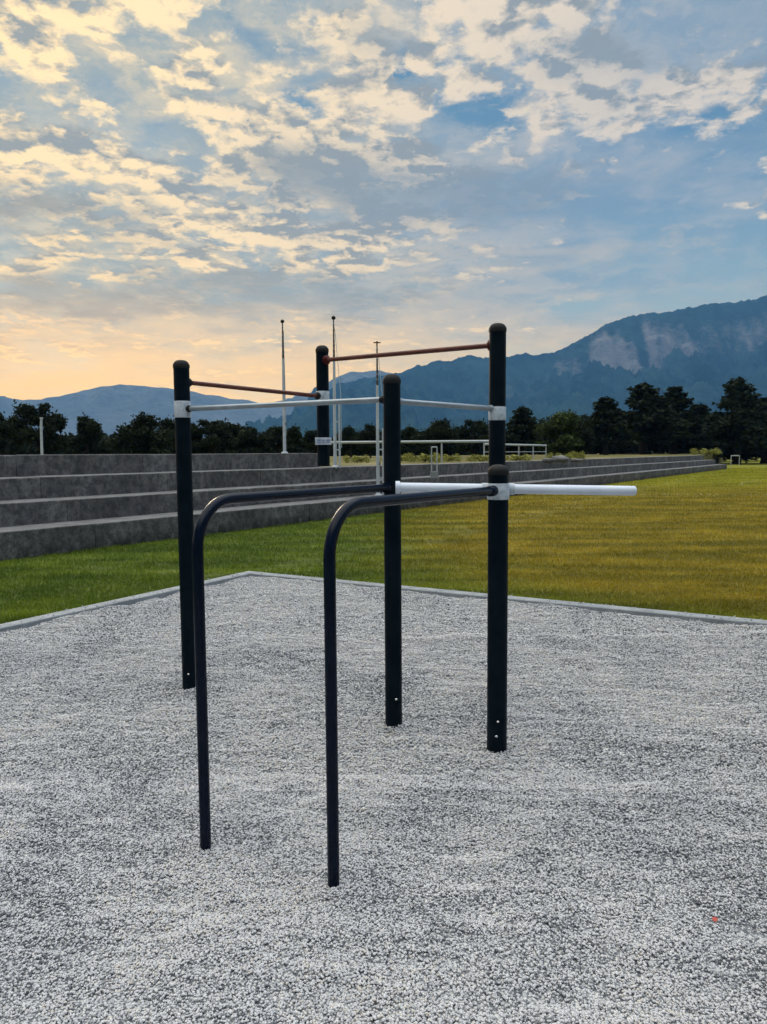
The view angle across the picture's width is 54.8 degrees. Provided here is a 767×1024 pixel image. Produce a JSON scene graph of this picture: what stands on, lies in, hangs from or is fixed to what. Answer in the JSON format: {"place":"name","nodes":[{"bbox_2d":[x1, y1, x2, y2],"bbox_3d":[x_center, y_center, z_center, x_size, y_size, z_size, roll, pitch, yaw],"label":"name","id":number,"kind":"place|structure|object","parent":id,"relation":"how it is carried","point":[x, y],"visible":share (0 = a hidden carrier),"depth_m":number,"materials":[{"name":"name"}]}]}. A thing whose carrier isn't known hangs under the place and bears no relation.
{"place":"outdoors","nodes":[
{"label":"outdoors","id":0,"kind":"place"},
{"bbox_2d":[0,384,291,437],"bbox_3d":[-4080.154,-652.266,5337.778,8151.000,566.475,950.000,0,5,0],"label":"hills","id":1,"kind":"structure","parent":0,"point":[109,408],"depth_m":5444.34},
{"bbox_2d":[277,370,392,414],"bbox_3d":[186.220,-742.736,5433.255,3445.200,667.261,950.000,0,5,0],"label":"hills","id":2,"kind":"structure","parent":0,"point":[349,377],"depth_m":5677.00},
{"bbox_2d":[0,452,766,623],"bbox_3d":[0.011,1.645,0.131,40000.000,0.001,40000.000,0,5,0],"label":"ground","id":3,"kind":"structure","parent":0,"point":[752,464],"depth_m":12.12,"materials":[{"name":"green plant"}]},
{"bbox_2d":[0,453,726,560],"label":"seating terrace","id":4,"kind":"structure","parent":3,"relation":"on","point":[58,503],"depth_m":16.18,"materials":[{"name":"concrete"}]},
{"bbox_2d":[280,320,287,452],"bbox_3d":[-3.077,-3.823,22.766,0.200,4.125,0.200,0,5,0],"label":"flagpole","id":5,"kind":"object","parent":4,"relation":"on","point":[284,400],"visible":0.93,"depth_m":22.75,"materials":[{"name":"silver metal"}]},
{"bbox_2d":[331,316,341,468],"bbox_3d":[-1.374,-3.398,21.127,0.267,4.335,0.197,2,5,32],"label":"flagpole","id":6,"kind":"object","parent":4,"relation":"on","point":[335,437],"visible":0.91,"depth_m":21.18,"materials":[{"name":"silver metal"}]},
{"bbox_2d":[373,341,383,495],"bbox_3d":[-0.127,-2.599,20.837,0.291,4.370,0.199,2,5,28],"label":"flagpole","id":7,"kind":"object","parent":4,"relation":"on","point":[378,464],"visible":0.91,"depth_m":20.87,"materials":[{"name":"silver metal"}]},
{"bbox_2d":[430,447,437,478],"bbox_3d":[1.589,-1.547,23.151,0.250,1.000,0.100,0,5,0],"label":"handrail stub","id":8,"kind":"object","parent":4,"relation":"on","point":[433,474],"visible":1,"depth_m":23.13,"materials":[{"name":"metal"}]},
{"bbox_2d":[542,458,555,463],"bbox_3d":[7.054,-2.177,31.528,0.573,0.249,0.308,0,5,10],"label":"rock","id":9,"kind":"object","parent":4,"relation":"on","point":[548,460],"visible":1,"depth_m":31.44,"materials":[{"name":"stone"}]},
{"bbox_2d":[546,452,574,458],"bbox_3d":[8.362,-2.609,34.936,1.435,0.455,0.762,0,5,-1],"label":"bush","id":10,"kind":"object","parent":4,"relation":"on","point":[570,455],"visible":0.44,"depth_m":34.87,"materials":[{"name":"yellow plant"}]},
{"bbox_2d":[552,455,569,462],"bbox_3d":[7.665,-2.302,32.117,0.793,0.356,0.485,0,5,0],"label":"rock","id":11,"kind":"object","parent":4,"relation":"on","point":[561,458],"visible":0.94,"depth_m":31.98,"materials":[{"name":"stone"}]},
{"bbox_2d":[571,458,582,461],"bbox_3d":[8.357,-2.227,31.918,0.543,0.169,0.315,0,5,0],"label":"rock","id":12,"kind":"object","parent":4,"relation":"on","point":[576,460],"visible":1,"depth_m":31.83,"materials":[{"name":"stone"}]},
{"bbox_2d":[570,450,585,459],"bbox_3d":[9.559,-2.776,36.513,1.052,0.542,0.559,-2,5,-24],"label":"bush","id":13,"kind":"object","parent":4,"relation":"on","point":[577,455],"visible":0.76,"depth_m":36.49,"materials":[{"name":"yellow plant"}]},
{"bbox_2d":[0,571,766,1023],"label":"gravel pad","id":14,"kind":"object","parent":3,"relation":"on","point":[530,998],"visible":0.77,"depth_m":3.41,"materials":[{"name":"grey gravel"}]},
{"bbox_2d":[173,323,636,887],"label":"exercise bars","id":15,"kind":"object","parent":14,"relation":"on","point":[497,489],"visible":0.99,"depth_m":3.96,"materials":[{"name":"paint"}]},
{"bbox_2d":[0,571,766,631],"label":"kerb","id":16,"kind":"structure","parent":3,"relation":"on","point":[129,600],"depth_m":7.71,"materials":[{"name":"concrete"}]},
{"bbox_2d":[0,0,766,402],"label":"sky","id":17,"kind":"structure","parent":0,"point":[186,180],"materials":[{"name":"blue"}]},
{"bbox_2d":[245,295,766,449],"bbox_3d":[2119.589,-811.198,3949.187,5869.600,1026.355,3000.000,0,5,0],"label":"mountain","id":18,"kind":"structure","parent":0,"point":[703,353],"depth_m":4183.49,"materials":[{"name":"blue stone"}]},
{"bbox_2d":[320,453,725,466],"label":"raised bank","id":19,"kind":"structure","parent":0,"point":[587,456],"depth_m":58.56,"materials":[{"name":"green plant"}]},
{"bbox_2d":[0,411,24,454],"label":"broadleaf tree","id":20,"kind":"object","parent":19,"relation":"on","point":[5,430],"visible":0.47,"depth_m":59.06,"materials":[{"name":"green plant"}]},
{"bbox_2d":[7,399,72,454],"bbox_3d":[-23.939,-5.528,51.541,4.071,4.598,4.168,2,5,24],"label":"broadleaf tree","id":21,"kind":"object","parent":19,"relation":"on","point":[53,440],"visible":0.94,"depth_m":51.01,"materials":[{"name":"green plant"}]},
{"bbox_2d":[40,417,42,454],"bbox_3d":[-11.492,-2.336,24.887,0.140,1.681,0.105,0,5,0],"label":"marker post","id":22,"kind":"object","parent":19,"relation":"on","point":[41,438],"visible":0.83,"depth_m":24.85,"materials":[{"name":"white metal"}]},
{"bbox_2d":[63,412,109,453],"bbox_3d":[-22.404,-5.576,55.777,3.336,4.001,2.956,3,6,39],"label":"broadleaf tree","id":23,"kind":"object","parent":19,"relation":"on","point":[89,432],"visible":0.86,"depth_m":55.37,"materials":[{"name":"green plant"}]},
{"bbox_2d":[104,432,124,453],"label":"broadleaf tree","id":24,"kind":"object","parent":19,"relation":"on","point":[109,442],"visible":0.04,"depth_m":61.87,"materials":[{"name":"green plant"}]},
{"bbox_2d":[109,411,175,453],"bbox_3d":[-17.248,-5.478,54.794,5.842,3.910,4.829,1,5,15],"label":"broadleaf tree","id":25,"kind":"object","parent":19,"relation":"on","point":[141,436],"visible":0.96,"depth_m":53.80,"materials":[{"name":"green plant"}]},
{"bbox_2d":[155,415,194,447],"bbox_3d":[-16.703,-5.918,60.076,3.781,3.950,3.466,-2,5,-24],"label":"broadleaf tree","id":26,"kind":"object","parent":19,"relation":"on","point":[167,422],"visible":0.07,"depth_m":59.01,"materials":[{"name":"green plant"}]},
{"bbox_2d":[191,418,235,453],"bbox_3d":[-13.452,-5.560,56.895,3.961,3.519,4.055,1,5,19],"label":"broadleaf tree","id":27,"kind":"object","parent":19,"relation":"on","point":[209,430],"visible":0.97,"depth_m":56.28,"materials":[{"name":"green plant"}]},
{"bbox_2d":[211,422,267,453],"bbox_3d":[-12.174,-5.838,61.623,4.628,3.385,5.598,-4,6,-42],"label":"broadleaf tree","id":28,"kind":"object","parent":19,"relation":"on","point":[235,429],"visible":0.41,"depth_m":61.01,"materials":[{"name":"green plant"}]},
{"bbox_2d":[233,424,275,453],"bbox_3d":[-10.410,-5.412,57.833,3.140,3.029,3.544,1,5,15],"label":"broadleaf tree","id":29,"kind":"object","parent":19,"relation":"on","point":[251,440],"visible":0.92,"depth_m":57.46,"materials":[{"name":"green plant"}]},
{"bbox_2d":[259,424,287,452],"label":"broadleaf tree","id":30,"kind":"object","parent":19,"relation":"on","point":[275,434],"visible":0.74,"depth_m":62.59,"materials":[{"name":"green plant"}]},
{"bbox_2d":[279,423,309,452],"bbox_3d":[-7.216,-5.629,59.672,2.401,3.144,2.710,-2,5,-22],"label":"broadleaf tree","id":31,"kind":"object","parent":19,"relation":"on","point":[294,442],"visible":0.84,"depth_m":59.29,"materials":[{"name":"green plant"}]},
{"bbox_2d":[301,428,316,452],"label":"broadleaf tree","id":32,"kind":"object","parent":19,"relation":"on","point":[310,436],"visible":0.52,"depth_m":65.07,"materials":[{"name":"green plant"}]},
{"bbox_2d":[337,425,358,457],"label":"broadleaf tree","id":33,"kind":"object","parent":19,"relation":"on","point":[349,433],"visible":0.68,"depth_m":68.98,"materials":[{"name":"green plant"}]},
{"bbox_2d":[343,454,370,462],"bbox_3d":[-1.133,-2.255,31.544,1.244,0.412,0.661,0,5,0],"label":"bush","id":34,"kind":"object","parent":19,"relation":"on","point":[356,459],"visible":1,"depth_m":31.48,"materials":[{"name":"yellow plant"}]},
{"bbox_2d":[354,423,381,457],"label":"broadleaf tree","id":35,"kind":"object","parent":19,"relation":"on","point":[369,433],"visible":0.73,"depth_m":65.20,"materials":[{"name":"green plant"}]},
{"bbox_2d":[0,414,757,457],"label":"distant wood","id":36,"kind":"object","parent":19,"relation":"on","point":[27,449],"visible":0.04,"depth_m":107.77,"materials":[{"name":"green plant"}]},
{"bbox_2d":[381,453,408,461],"bbox_3d":[0.554,-2.315,31.935,1.435,0.455,0.762,-2,5,-25],"label":"bush","id":37,"kind":"object","parent":19,"relation":"on","point":[404,458],"visible":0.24,"depth_m":32.05,"materials":[{"name":"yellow plant"}]},
{"bbox_2d":[332,440,488,462],"bbox_3d":[1.183,-2.433,30.153,7.189,0.955,0.105,0,5,4],"label":"railing","id":38,"kind":"object","parent":19,"relation":"on","point":[423,441],"visible":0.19,"depth_m":30.04,"materials":[{"name":"white metal"}]},
{"bbox_2d":[401,424,427,455],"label":"broadleaf tree","id":39,"kind":"object","parent":19,"relation":"on","point":[406,434],"visible":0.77,"depth_m":71.20,"materials":[{"name":"green plant"}]},
{"bbox_2d":[406,452,440,462],"bbox_3d":[1.727,-2.278,31.157,1.626,0.499,0.864,2,5,25],"label":"bush","id":40,"kind":"object","parent":19,"relation":"on","point":[413,458],"visible":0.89,"depth_m":31.09,"materials":[{"name":"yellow plant"}]},
{"bbox_2d":[411,418,460,455],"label":"broadleaf tree","id":41,"kind":"object","parent":19,"relation":"on","point":[441,429],"visible":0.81,"depth_m":66.81,"materials":[{"name":"green plant"}]},
{"bbox_2d":[434,453,461,461],"bbox_3d":[2.865,-2.403,32.941,1.340,0.434,0.712,0,5,0],"label":"bush","id":42,"kind":"object","parent":19,"relation":"on","point":[447,458],"visible":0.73,"depth_m":32.89,"materials":[{"name":"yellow plant"}]},
{"bbox_2d":[455,418,488,453],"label":"broadleaf tree","id":43,"kind":"object","parent":19,"relation":"on","point":[479,428],"visible":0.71,"depth_m":71.05,"materials":[{"name":"green plant"}]},
{"bbox_2d":[465,454,488,461],"bbox_3d":[4.354,-2.396,32.934,1.435,0.390,0.762,-2,5,-24],"label":"bush","id":44,"kind":"object","parent":19,"relation":"on","point":[474,457],"visible":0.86,"depth_m":32.82,"materials":[{"name":"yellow plant"}]},
{"bbox_2d":[483,443,546,458],"bbox_3d":[7.477,-3.306,40.871,0.105,0.905,11.340,2,5,27],"label":"railing","id":45,"kind":"object","parent":19,"relation":"on","point":[518,445],"visible":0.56,"depth_m":41.98,"materials":[{"name":"white metal"}]},
{"bbox_2d":[505,454,532,460],"bbox_3d":[5.977,-2.449,33.451,1.531,0.390,0.813,2,5,25],"label":"bush","id":46,"kind":"object","parent":19,"relation":"on","point":[520,458],"visible":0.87,"depth_m":33.33,"materials":[{"name":"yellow plant"}]},
{"bbox_2d":[505,406,542,455],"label":"conifer tree","id":47,"kind":"object","parent":19,"relation":"on","point":[521,427],"visible":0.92,"depth_m":78.60,"materials":[{"name":"green plant"}]},
{"bbox_2d":[533,409,584,455],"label":"broadleaf tree","id":48,"kind":"object","parent":19,"relation":"on","point":[562,426],"visible":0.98,"depth_m":68.95,"materials":[{"name":"green plant"}]},
{"bbox_2d":[570,420,595,453],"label":"broadleaf tree","id":49,"kind":"object","parent":19,"relation":"on","point":[585,434],"visible":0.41,"depth_m":71.21,"materials":[{"name":"green plant"}]},
{"bbox_2d":[582,396,640,454],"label":"conifer tree","id":50,"kind":"object","parent":19,"relation":"on","point":[607,423],"visible":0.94,"depth_m":84.45,"materials":[{"name":"green plant"}]},
{"bbox_2d":[610,382,694,454],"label":"conifer tree","id":51,"kind":"object","parent":19,"relation":"on","point":[652,418],"visible":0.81,"depth_m":89.25,"materials":[{"name":"green plant"}]},
{"bbox_2d":[630,386,708,453],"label":"conifer tree","id":52,"kind":"object","parent":19,"relation":"on","point":[674,394],"visible":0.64,"depth_m":95.00,"materials":[{"name":"green plant"}]},
{"bbox_2d":[681,403,721,453],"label":"conifer tree","id":53,"kind":"object","parent":19,"relation":"on","point":[701,410],"visible":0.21,"depth_m":98.48,"materials":[{"name":"green plant"}]},
{"bbox_2d":[690,447,721,455],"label":"bush","id":54,"kind":"object","parent":19,"relation":"on","point":[705,451],"visible":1,"depth_m":77.69,"materials":[{"name":"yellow plant"}]},
{"bbox_2d":[698,376,766,463],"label":"conifer tree","id":55,"kind":"object","parent":19,"relation":"on","point":[740,428],"visible":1,"depth_m":87.81,"materials":[{"name":"green plant"}]},
{"bbox_2d":[719,397,766,462],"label":"conifer tree","id":56,"kind":"object","parent":19,"relation":"on","point":[762,453],"visible":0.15,"depth_m":93.42,"materials":[{"name":"green plant"}]}
]}

